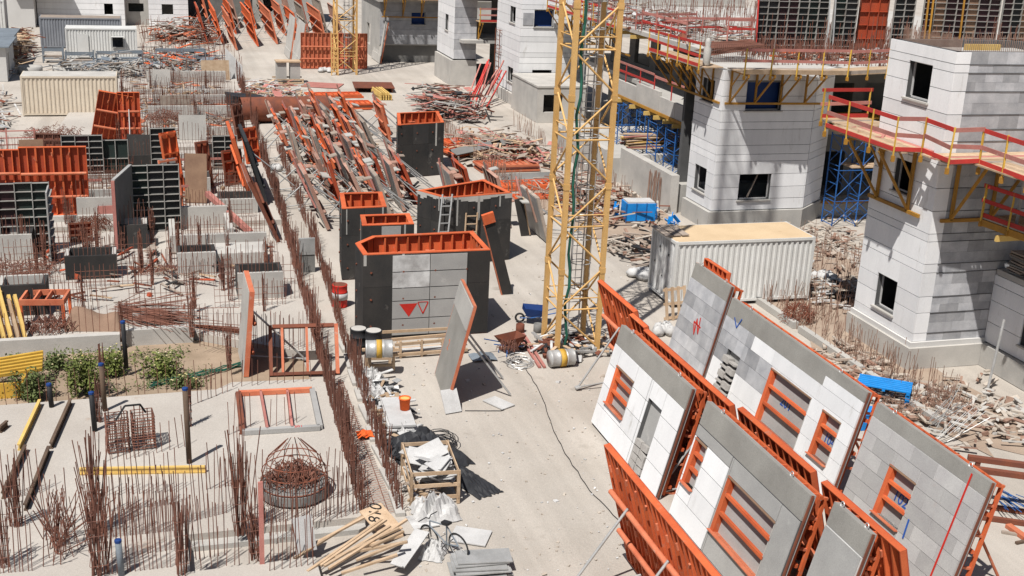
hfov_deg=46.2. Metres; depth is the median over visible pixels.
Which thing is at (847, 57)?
roof debris
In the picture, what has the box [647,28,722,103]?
work platform
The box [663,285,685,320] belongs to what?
wood pallet
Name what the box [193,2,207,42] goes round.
steel form
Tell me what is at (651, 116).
scaffold tower
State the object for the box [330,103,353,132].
steel form
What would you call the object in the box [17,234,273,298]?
slab scrap
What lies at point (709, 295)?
facade unit
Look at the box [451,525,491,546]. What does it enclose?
loose board
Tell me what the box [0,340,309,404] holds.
trench soil
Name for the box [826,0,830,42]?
form brace
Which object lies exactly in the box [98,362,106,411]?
pipe stub
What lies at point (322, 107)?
steel form
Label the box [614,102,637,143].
scaffold tower
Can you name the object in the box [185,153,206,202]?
leaning form
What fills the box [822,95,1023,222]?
work platform
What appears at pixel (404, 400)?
plastic bucket
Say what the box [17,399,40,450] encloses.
timber beam
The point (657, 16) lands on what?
guard rail
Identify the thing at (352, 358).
wall
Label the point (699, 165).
window frame
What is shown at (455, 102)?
timber debris
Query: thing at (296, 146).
steel form
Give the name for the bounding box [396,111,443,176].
shaft form
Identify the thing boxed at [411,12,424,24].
window frame
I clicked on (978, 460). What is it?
steel trestle
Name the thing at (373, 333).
oil drum
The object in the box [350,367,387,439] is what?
plank pile
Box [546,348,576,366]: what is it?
oil drum
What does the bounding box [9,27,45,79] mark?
debris
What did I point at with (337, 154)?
steel form
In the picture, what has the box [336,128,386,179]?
steel form
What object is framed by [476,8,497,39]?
work platform
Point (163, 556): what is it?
foundation slab
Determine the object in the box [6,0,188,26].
stone house
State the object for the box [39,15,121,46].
shipping container
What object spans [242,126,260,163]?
standing form
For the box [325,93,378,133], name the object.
steel form
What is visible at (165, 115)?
rebar heap
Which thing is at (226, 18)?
steel form
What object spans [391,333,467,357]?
wooden pallet
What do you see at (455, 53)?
stone tower
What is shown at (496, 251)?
leaning form
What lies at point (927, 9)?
timber post
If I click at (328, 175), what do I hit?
steel form
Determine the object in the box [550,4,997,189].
wing
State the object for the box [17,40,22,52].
pallet stack
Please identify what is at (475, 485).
black tarp
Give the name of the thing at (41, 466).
timber beam
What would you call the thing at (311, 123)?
steel form
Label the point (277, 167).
waste bags
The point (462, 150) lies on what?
steel sheet
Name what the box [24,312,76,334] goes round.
rebar heap
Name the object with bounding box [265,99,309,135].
steel form
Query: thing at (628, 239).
timber debris
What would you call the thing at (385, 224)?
shaft form
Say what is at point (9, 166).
steel form
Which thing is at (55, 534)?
bar sheaf
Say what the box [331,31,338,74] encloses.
ladder
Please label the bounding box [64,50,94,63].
steel rack
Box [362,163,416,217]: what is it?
steel form
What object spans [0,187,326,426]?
foundation slab
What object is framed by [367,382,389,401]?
plastic sheet
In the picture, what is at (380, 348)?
oil drum
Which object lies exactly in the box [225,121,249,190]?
steel form
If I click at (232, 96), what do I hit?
dark cover
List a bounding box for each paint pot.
[516,323,524,332]
[533,322,541,332]
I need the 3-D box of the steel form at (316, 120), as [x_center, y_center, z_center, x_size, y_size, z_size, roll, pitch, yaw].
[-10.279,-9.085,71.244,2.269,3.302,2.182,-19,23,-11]
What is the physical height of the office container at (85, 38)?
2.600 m
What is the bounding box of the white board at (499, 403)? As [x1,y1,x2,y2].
[483,396,514,409]
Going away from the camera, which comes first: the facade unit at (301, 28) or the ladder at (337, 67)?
the ladder at (337, 67)
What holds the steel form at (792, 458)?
on the ground
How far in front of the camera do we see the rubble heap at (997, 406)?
38.41 m
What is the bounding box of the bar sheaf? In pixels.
[26,467,113,566]
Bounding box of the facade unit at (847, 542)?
[806,501,881,575]
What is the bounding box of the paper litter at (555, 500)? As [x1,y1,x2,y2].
[412,253,627,570]
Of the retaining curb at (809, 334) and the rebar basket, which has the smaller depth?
the rebar basket
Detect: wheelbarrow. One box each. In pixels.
[484,330,526,356]
[515,303,555,321]
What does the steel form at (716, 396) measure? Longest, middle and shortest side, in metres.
5.700 x 3.250 x 2.134 m
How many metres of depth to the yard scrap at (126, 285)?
46.08 m
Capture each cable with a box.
[465,409,503,410]
[525,368,617,519]
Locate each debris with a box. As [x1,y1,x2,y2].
[0,84,21,142]
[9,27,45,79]
[26,50,200,80]
[136,40,224,69]
[139,16,222,44]
[403,81,502,124]
[444,125,564,165]
[526,166,678,228]
[571,0,754,44]
[598,226,651,266]
[769,44,888,61]
[833,124,896,142]
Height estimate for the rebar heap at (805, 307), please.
1.019 m
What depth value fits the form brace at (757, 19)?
64.25 m
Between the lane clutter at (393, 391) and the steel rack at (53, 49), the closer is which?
the lane clutter at (393, 391)
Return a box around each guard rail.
[635,11,697,29]
[641,9,687,43]
[676,15,751,35]
[726,16,755,40]
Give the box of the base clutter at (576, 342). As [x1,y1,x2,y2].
[521,328,609,362]
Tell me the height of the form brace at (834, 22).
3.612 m
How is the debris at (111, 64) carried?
on the ground
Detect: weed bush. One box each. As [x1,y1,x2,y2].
[4,366,59,402]
[42,345,79,372]
[63,347,100,397]
[93,343,130,379]
[129,349,188,379]
[162,371,204,389]
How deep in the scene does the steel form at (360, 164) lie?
60.11 m
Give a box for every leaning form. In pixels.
[157,157,182,205]
[158,131,184,196]
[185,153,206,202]
[194,140,213,186]
[465,59,506,107]
[481,211,512,294]
[514,197,530,235]
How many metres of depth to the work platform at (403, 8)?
111.10 m
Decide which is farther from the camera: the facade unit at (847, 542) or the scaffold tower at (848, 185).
the scaffold tower at (848, 185)
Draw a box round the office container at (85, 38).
[65,25,137,57]
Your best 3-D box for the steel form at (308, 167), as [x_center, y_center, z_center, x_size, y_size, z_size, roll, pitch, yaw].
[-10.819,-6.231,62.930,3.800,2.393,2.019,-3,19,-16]
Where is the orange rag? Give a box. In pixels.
[355,429,373,438]
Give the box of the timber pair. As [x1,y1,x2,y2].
[522,333,545,367]
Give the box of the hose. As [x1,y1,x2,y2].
[149,361,240,387]
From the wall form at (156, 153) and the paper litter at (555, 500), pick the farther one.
the wall form at (156, 153)
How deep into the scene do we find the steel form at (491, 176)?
58.43 m
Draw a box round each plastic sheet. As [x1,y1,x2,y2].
[362,366,384,380]
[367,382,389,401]
[394,421,408,433]
[408,491,461,522]
[418,538,448,562]
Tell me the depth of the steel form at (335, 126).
67.94 m
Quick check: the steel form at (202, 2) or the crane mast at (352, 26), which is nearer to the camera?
the crane mast at (352, 26)
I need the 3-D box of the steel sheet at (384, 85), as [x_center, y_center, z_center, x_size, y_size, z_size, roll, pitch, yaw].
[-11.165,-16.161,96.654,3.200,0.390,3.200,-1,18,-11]
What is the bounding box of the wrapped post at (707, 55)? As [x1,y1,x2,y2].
[703,38,711,65]
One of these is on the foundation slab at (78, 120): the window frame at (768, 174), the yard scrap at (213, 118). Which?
the yard scrap at (213, 118)
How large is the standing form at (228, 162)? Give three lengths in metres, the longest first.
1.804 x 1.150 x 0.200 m
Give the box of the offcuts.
[1001,523,1023,544]
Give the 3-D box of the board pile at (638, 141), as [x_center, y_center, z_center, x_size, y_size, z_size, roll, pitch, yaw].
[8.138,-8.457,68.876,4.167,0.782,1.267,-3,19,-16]
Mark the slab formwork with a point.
(829, 207)
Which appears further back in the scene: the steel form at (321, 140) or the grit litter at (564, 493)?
the steel form at (321, 140)
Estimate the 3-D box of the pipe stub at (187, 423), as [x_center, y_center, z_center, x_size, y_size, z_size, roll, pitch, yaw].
[-8.689,3.674,32.094,0.181,2.221,0.152,-3,19,-16]
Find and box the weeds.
[1,339,210,399]
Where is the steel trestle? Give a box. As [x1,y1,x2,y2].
[967,454,1023,525]
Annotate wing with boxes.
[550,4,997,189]
[697,58,886,200]
[979,268,1023,390]
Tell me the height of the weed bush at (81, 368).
1.489 m
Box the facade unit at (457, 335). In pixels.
[435,279,510,394]
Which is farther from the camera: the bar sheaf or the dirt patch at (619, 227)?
the dirt patch at (619, 227)
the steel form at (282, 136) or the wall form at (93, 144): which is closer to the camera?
the wall form at (93, 144)
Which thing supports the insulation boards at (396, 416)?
on the ground
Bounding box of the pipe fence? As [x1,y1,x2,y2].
[0,128,37,148]
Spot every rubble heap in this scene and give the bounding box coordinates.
[788,214,863,265]
[808,260,857,309]
[811,336,939,411]
[872,369,1023,449]
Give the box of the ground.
[0,0,1023,575]
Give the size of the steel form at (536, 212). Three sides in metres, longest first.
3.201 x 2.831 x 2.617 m
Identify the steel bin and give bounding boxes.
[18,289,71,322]
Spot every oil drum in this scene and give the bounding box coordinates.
[332,282,347,308]
[350,325,366,354]
[365,327,381,339]
[365,339,392,357]
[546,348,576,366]
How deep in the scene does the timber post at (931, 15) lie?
66.30 m
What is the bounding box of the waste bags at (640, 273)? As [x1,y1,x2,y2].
[626,267,648,280]
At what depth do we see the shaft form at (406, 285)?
42.88 m
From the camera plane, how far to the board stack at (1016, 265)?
41.40 m
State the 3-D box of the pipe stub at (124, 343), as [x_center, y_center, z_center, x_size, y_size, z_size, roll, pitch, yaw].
[-12.367,1.801,38.301,0.181,1.621,0.152,-3,19,-16]
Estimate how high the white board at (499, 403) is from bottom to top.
0.030 m
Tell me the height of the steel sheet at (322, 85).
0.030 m
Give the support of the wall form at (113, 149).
on the foundation slab at (243, 202)
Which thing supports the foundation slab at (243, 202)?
on the ground
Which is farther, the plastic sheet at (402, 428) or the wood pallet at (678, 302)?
the wood pallet at (678, 302)
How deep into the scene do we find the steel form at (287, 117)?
75.28 m
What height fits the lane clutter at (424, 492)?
0.483 m
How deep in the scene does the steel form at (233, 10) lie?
134.50 m
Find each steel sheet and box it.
[301,82,342,88]
[352,81,394,92]
[449,137,513,155]
[499,172,549,181]
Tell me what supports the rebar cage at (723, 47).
on the stone tower at (724, 149)
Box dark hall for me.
[188,0,245,21]
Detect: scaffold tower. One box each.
[493,28,512,92]
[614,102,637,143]
[621,102,648,135]
[635,109,664,153]
[641,109,670,132]
[646,119,678,165]
[662,127,680,172]
[821,132,875,225]
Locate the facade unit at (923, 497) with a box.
[843,402,1004,575]
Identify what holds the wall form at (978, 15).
on the wing at (643, 84)
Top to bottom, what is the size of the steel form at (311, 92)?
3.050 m
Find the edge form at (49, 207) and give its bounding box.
[45,185,55,263]
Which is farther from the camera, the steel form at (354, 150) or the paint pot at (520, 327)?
the steel form at (354, 150)
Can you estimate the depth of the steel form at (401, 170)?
61.46 m
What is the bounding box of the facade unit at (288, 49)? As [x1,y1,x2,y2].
[284,14,296,58]
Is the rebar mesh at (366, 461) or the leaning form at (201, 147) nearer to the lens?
the rebar mesh at (366, 461)
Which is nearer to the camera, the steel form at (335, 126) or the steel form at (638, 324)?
the steel form at (638, 324)
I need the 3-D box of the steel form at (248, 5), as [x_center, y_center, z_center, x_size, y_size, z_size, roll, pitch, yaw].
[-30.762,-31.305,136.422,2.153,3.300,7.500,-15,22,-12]
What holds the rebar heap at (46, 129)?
on the foundation slab at (78, 120)
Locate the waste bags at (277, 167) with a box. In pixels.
[270,163,283,170]
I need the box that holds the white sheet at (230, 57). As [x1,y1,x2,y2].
[225,48,242,80]
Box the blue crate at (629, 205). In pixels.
[621,198,656,222]
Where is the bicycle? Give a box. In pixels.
[418,511,468,554]
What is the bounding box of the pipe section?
[239,96,329,123]
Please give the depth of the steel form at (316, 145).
63.70 m
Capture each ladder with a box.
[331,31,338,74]
[438,194,452,231]
[464,212,478,234]
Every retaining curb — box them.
[747,297,798,328]
[798,326,864,368]
[865,370,945,427]
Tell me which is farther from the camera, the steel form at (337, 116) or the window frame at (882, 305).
the steel form at (337, 116)
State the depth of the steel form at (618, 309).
39.18 m
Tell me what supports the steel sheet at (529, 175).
on the form stack at (514, 185)
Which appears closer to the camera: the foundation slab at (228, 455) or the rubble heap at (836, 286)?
the foundation slab at (228, 455)
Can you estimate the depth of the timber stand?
40.00 m
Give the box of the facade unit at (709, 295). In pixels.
[669,262,743,377]
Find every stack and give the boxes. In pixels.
[0,288,26,337]
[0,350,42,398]
[13,45,19,63]
[17,35,26,50]
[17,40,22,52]
[304,91,363,97]
[329,100,373,109]
[371,87,391,99]
[443,144,522,159]
[444,137,485,146]
[447,548,512,575]
[473,159,539,172]
[500,179,549,190]
[512,193,548,198]
[1007,250,1023,277]
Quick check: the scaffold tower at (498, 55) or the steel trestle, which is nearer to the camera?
the steel trestle
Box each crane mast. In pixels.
[333,0,357,74]
[541,0,624,348]
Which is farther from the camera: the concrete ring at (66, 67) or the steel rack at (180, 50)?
the steel rack at (180, 50)
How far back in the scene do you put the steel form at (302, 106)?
76.73 m
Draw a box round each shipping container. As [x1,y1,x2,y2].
[0,0,8,27]
[20,71,117,115]
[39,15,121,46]
[648,221,815,306]
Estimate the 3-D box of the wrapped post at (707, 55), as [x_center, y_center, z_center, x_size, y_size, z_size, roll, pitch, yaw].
[9.300,-11.244,57.121,0.360,1.300,0.360,-3,19,-16]
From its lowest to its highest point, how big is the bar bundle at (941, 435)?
1.697 m
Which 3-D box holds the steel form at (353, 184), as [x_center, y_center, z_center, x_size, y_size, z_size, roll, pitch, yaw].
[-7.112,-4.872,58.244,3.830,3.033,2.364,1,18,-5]
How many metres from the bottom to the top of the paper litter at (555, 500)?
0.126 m
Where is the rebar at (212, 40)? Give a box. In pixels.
[134,17,243,73]
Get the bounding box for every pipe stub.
[46,382,53,407]
[88,391,97,431]
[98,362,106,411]
[114,538,124,575]
[120,320,128,368]
[182,387,191,463]
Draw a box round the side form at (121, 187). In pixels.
[111,164,133,251]
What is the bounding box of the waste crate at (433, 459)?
[399,438,460,505]
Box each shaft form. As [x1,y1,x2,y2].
[339,192,386,278]
[355,231,489,337]
[359,213,413,240]
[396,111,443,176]
[417,179,511,260]
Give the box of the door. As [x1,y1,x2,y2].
[77,34,88,56]
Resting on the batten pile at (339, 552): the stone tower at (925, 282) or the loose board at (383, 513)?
the loose board at (383, 513)
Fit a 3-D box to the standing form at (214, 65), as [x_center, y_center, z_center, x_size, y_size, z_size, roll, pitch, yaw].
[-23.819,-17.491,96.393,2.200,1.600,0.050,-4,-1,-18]
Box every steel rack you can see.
[42,46,64,62]
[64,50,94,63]
[95,51,116,64]
[117,50,142,62]
[155,48,205,58]
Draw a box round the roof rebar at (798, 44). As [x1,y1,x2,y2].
[557,0,1022,65]
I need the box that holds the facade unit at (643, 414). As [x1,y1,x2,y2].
[591,324,707,498]
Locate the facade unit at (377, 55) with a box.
[371,21,388,63]
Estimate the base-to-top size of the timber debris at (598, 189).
0.892 m
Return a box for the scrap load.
[496,338,519,352]
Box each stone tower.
[434,0,497,85]
[491,0,588,106]
[677,59,835,226]
[846,25,1023,369]
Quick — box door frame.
[268,323,339,375]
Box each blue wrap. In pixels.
[613,201,618,215]
[664,212,680,224]
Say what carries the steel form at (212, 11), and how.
on the ground
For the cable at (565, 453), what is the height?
0.023 m
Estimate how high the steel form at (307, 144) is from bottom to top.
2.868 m
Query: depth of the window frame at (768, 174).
59.92 m
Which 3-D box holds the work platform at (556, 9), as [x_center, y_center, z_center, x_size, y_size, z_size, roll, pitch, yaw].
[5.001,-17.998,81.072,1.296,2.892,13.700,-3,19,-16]
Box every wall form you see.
[0,182,48,250]
[60,134,103,173]
[102,139,128,172]
[131,163,180,231]
[150,127,175,163]
[212,135,236,169]
[754,0,828,48]
[829,0,858,49]
[854,0,889,48]
[889,0,916,45]
[919,0,1001,39]
[997,0,1023,40]
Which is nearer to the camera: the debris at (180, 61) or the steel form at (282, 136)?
the steel form at (282, 136)
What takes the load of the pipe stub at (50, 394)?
on the foundation slab at (228, 455)
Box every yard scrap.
[58,245,234,310]
[90,164,223,204]
[124,78,249,138]
[234,77,308,96]
[276,126,418,216]
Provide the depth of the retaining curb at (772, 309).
47.25 m
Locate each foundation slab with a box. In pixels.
[0,127,282,232]
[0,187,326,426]
[0,331,368,553]
[0,478,320,575]
[55,59,260,149]
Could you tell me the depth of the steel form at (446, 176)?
57.27 m
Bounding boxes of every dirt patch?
[533,171,668,247]
[768,247,858,323]
[794,315,1023,456]
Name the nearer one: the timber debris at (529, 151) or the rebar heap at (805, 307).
the rebar heap at (805, 307)
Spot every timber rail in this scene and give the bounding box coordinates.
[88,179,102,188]
[180,155,244,167]
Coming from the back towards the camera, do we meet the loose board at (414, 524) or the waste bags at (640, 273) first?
the waste bags at (640, 273)
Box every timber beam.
[0,420,8,432]
[1,444,26,498]
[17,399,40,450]
[23,446,50,510]
[49,398,71,448]
[79,465,204,474]
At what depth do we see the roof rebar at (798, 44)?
64.40 m
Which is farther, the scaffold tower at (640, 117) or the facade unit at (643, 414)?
the scaffold tower at (640, 117)
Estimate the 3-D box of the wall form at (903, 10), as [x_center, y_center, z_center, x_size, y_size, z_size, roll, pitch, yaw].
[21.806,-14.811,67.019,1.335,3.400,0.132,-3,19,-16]
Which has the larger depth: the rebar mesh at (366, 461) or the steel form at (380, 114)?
the steel form at (380, 114)
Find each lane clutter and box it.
[362,368,423,459]
[400,466,442,508]
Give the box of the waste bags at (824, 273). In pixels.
[811,269,836,281]
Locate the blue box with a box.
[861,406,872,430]
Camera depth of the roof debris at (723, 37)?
74.07 m
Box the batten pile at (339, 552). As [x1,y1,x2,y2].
[294,509,407,574]
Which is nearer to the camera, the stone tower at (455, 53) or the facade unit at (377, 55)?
the stone tower at (455, 53)
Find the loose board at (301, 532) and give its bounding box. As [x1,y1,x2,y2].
[291,514,316,554]
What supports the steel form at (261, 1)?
on the ground
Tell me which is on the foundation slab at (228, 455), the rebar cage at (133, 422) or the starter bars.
the rebar cage at (133, 422)
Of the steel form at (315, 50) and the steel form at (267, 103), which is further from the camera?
the steel form at (315, 50)
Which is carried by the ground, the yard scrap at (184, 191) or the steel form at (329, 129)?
the steel form at (329, 129)
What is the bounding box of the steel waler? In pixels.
[204,191,252,231]
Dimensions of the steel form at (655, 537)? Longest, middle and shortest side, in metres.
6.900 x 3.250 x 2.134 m
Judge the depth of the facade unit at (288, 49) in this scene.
112.08 m
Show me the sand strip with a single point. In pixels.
(324, 305)
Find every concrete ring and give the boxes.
[17,64,42,73]
[52,65,76,70]
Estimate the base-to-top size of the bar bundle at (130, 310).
1.632 m
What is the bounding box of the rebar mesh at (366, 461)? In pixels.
[325,379,392,511]
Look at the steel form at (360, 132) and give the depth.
68.39 m
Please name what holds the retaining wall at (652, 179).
on the ground
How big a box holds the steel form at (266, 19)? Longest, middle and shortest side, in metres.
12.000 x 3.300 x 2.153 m
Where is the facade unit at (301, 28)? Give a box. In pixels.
[292,18,306,66]
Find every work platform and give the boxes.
[382,0,437,17]
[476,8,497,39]
[546,0,629,55]
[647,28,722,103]
[724,48,852,104]
[819,88,879,126]
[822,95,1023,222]
[832,49,890,80]
[978,181,1023,241]
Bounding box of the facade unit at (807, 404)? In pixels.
[705,298,881,493]
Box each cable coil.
[432,428,458,446]
[505,352,533,369]
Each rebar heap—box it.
[0,257,60,274]
[21,121,84,138]
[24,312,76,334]
[73,212,113,231]
[137,262,176,275]
[143,106,180,123]
[778,299,817,324]
[878,386,975,421]
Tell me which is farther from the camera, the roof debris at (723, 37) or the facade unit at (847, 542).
the roof debris at (723, 37)
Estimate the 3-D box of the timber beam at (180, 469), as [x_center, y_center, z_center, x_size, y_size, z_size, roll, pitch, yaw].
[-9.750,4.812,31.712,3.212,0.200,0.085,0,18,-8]
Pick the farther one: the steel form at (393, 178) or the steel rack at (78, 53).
the steel rack at (78, 53)
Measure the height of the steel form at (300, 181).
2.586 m
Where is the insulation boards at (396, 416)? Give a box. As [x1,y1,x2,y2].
[380,397,415,436]
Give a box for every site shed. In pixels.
[0,28,19,44]
[0,36,16,81]
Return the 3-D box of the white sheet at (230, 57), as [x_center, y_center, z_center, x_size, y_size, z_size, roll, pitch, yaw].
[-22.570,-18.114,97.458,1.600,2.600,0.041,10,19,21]
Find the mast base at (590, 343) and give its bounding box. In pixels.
[534,331,605,353]
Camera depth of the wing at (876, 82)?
65.55 m
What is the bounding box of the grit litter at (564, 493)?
[413,255,628,574]
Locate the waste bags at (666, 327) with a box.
[652,320,674,336]
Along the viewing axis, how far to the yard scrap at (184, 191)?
61.17 m
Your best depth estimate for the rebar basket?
30.64 m
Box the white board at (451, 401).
[440,388,461,413]
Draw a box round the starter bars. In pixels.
[443,112,971,408]
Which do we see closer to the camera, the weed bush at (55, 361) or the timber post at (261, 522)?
the timber post at (261, 522)
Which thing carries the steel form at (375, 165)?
on the ground
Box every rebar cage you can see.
[104,403,156,453]
[695,40,766,62]
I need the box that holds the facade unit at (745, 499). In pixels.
[669,400,828,575]
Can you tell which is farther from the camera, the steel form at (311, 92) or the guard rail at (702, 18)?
the steel form at (311, 92)
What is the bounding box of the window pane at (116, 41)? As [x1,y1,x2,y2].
[112,37,122,46]
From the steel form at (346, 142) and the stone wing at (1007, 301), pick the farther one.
the steel form at (346, 142)
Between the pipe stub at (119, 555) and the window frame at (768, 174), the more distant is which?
the window frame at (768, 174)
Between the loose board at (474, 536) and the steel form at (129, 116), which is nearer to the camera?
the loose board at (474, 536)
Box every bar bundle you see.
[5,261,53,276]
[109,288,238,331]
[193,322,256,335]
[927,396,968,426]
[936,385,989,441]
[999,490,1023,512]
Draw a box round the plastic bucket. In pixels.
[399,395,410,410]
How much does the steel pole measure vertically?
2.609 m
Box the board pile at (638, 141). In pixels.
[619,133,679,149]
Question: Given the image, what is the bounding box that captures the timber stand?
[362,346,397,370]
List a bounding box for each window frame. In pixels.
[236,387,322,434]
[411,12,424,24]
[534,10,552,26]
[697,165,704,190]
[737,174,768,198]
[745,82,780,109]
[879,275,892,311]
[898,160,907,192]
[910,62,932,100]
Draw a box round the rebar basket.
[259,437,330,507]
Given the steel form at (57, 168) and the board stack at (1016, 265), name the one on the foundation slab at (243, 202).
the steel form at (57, 168)
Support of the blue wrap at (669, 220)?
on the dirt patch at (619, 227)
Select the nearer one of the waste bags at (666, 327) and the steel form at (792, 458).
the steel form at (792, 458)
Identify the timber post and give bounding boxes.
[258,481,264,563]
[924,0,929,38]
[928,0,933,38]
[958,0,964,38]
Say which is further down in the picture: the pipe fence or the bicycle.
the bicycle
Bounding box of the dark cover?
[225,92,263,104]
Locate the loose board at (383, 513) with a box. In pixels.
[359,503,402,531]
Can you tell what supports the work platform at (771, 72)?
attached to the stone tower at (724, 149)
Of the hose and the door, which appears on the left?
the door
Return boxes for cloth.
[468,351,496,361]
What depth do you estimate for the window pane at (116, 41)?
106.45 m
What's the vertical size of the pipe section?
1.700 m
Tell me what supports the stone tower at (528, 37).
on the ground
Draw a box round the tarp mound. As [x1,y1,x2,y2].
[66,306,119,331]
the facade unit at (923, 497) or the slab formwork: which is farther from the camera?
the slab formwork
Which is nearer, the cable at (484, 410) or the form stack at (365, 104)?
the cable at (484, 410)
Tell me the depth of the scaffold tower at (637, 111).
69.65 m
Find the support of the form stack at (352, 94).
on the ground
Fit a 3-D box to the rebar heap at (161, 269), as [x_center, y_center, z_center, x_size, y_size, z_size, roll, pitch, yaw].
[-14.078,-0.765,48.108,2.022,0.441,1.218,-3,19,-16]
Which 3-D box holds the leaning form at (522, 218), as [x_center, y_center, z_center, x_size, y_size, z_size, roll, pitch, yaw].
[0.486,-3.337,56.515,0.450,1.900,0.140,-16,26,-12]
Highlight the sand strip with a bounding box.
[294,233,413,536]
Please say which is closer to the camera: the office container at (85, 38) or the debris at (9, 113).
the debris at (9, 113)
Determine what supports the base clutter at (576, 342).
on the ground
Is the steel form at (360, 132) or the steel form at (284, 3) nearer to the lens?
the steel form at (360, 132)
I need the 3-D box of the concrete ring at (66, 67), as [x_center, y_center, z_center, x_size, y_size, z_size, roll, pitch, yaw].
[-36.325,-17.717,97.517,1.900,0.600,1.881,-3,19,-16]
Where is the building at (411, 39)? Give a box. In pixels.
[361,0,437,61]
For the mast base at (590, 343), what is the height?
0.070 m
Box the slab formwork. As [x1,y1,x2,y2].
[819,112,880,216]
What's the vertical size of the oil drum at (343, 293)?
0.886 m
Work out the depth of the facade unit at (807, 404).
34.87 m
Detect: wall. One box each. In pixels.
[276,141,404,516]
[299,237,314,272]
[558,125,766,212]
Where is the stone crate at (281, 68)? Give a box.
[272,59,303,83]
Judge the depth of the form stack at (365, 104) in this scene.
87.82 m
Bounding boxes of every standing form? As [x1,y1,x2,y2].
[19,139,42,146]
[34,133,61,145]
[68,221,91,242]
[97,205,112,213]
[127,134,150,154]
[148,69,170,87]
[160,95,190,105]
[178,115,206,139]
[201,60,229,79]
[221,148,242,185]
[230,103,244,140]
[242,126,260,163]
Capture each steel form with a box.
[0,149,20,182]
[18,146,88,214]
[91,90,132,139]
[116,92,141,138]
[189,0,208,25]
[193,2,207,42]
[200,0,222,43]
[211,6,237,49]
[214,0,236,33]
[219,0,239,27]
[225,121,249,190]
[233,2,258,45]
[234,0,256,28]
[238,124,304,203]
[238,270,305,376]
[240,162,279,241]
[254,0,263,23]
[254,1,277,43]
[259,105,313,147]
[261,0,286,35]
[264,100,307,141]
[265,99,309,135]
[267,116,302,164]
[273,149,341,191]
[274,0,289,23]
[274,109,319,161]
[276,6,296,42]
[279,123,332,168]
[282,119,327,172]
[282,160,336,206]
[284,92,315,129]
[286,0,308,29]
[286,1,308,36]
[287,147,347,199]
[288,106,319,144]
[292,158,338,229]
[296,123,346,175]
[298,149,353,209]
[300,33,367,68]
[300,83,333,118]
[302,127,357,185]
[303,106,336,146]
[304,93,330,136]
[304,105,348,155]
[306,2,324,32]
[308,0,327,32]
[311,133,357,188]
[312,112,340,146]
[314,96,355,137]
[325,3,342,32]
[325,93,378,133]
[326,158,399,217]
[328,134,393,199]
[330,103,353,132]
[330,116,359,167]
[333,84,377,134]
[335,147,409,206]
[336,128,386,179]
[338,111,388,158]
[339,147,387,188]
[346,101,390,141]
[350,131,379,176]
[351,122,388,162]
[354,110,395,158]
[358,140,417,196]
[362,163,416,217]
[363,138,432,190]
[366,91,396,134]
[368,94,396,145]
[376,148,417,210]
[386,151,432,203]
[437,158,456,185]
[448,154,471,183]
[482,161,514,201]
[515,176,581,241]
[574,279,639,389]
[577,443,721,575]
[629,313,649,335]
[643,329,736,491]
[704,258,730,281]
[737,406,823,570]
[821,480,909,575]
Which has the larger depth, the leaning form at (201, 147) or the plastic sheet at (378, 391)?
the leaning form at (201, 147)
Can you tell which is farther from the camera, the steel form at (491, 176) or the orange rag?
the steel form at (491, 176)
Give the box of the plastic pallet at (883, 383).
[858,374,912,402]
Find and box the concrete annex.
[511,73,586,122]
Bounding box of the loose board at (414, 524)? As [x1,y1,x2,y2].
[406,515,438,529]
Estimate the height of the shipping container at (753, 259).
2.810 m
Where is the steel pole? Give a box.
[983,319,1004,394]
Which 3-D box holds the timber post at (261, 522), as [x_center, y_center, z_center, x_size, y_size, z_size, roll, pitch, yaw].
[-5.743,5.523,27.508,0.110,2.400,0.050,-3,19,-16]
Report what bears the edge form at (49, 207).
on the foundation slab at (208, 239)
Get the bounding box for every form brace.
[756,0,758,41]
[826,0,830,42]
[832,0,836,48]
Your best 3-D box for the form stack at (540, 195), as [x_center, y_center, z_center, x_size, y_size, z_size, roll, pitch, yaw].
[0.694,-4.878,63.991,3.000,0.120,0.900,-4,19,-18]
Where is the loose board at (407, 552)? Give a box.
[390,528,428,567]
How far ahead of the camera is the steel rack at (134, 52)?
103.70 m
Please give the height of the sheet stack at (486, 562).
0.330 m
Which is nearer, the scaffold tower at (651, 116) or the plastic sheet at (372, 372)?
the plastic sheet at (372, 372)
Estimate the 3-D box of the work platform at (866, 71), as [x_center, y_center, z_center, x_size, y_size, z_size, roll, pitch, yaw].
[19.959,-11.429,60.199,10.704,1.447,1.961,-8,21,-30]
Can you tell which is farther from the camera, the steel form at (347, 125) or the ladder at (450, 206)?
the steel form at (347, 125)
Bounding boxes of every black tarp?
[387,426,474,466]
[454,463,503,498]
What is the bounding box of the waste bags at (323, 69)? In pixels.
[318,67,332,72]
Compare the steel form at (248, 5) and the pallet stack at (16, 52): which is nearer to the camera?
the pallet stack at (16, 52)
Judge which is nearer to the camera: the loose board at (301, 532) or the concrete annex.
the loose board at (301, 532)

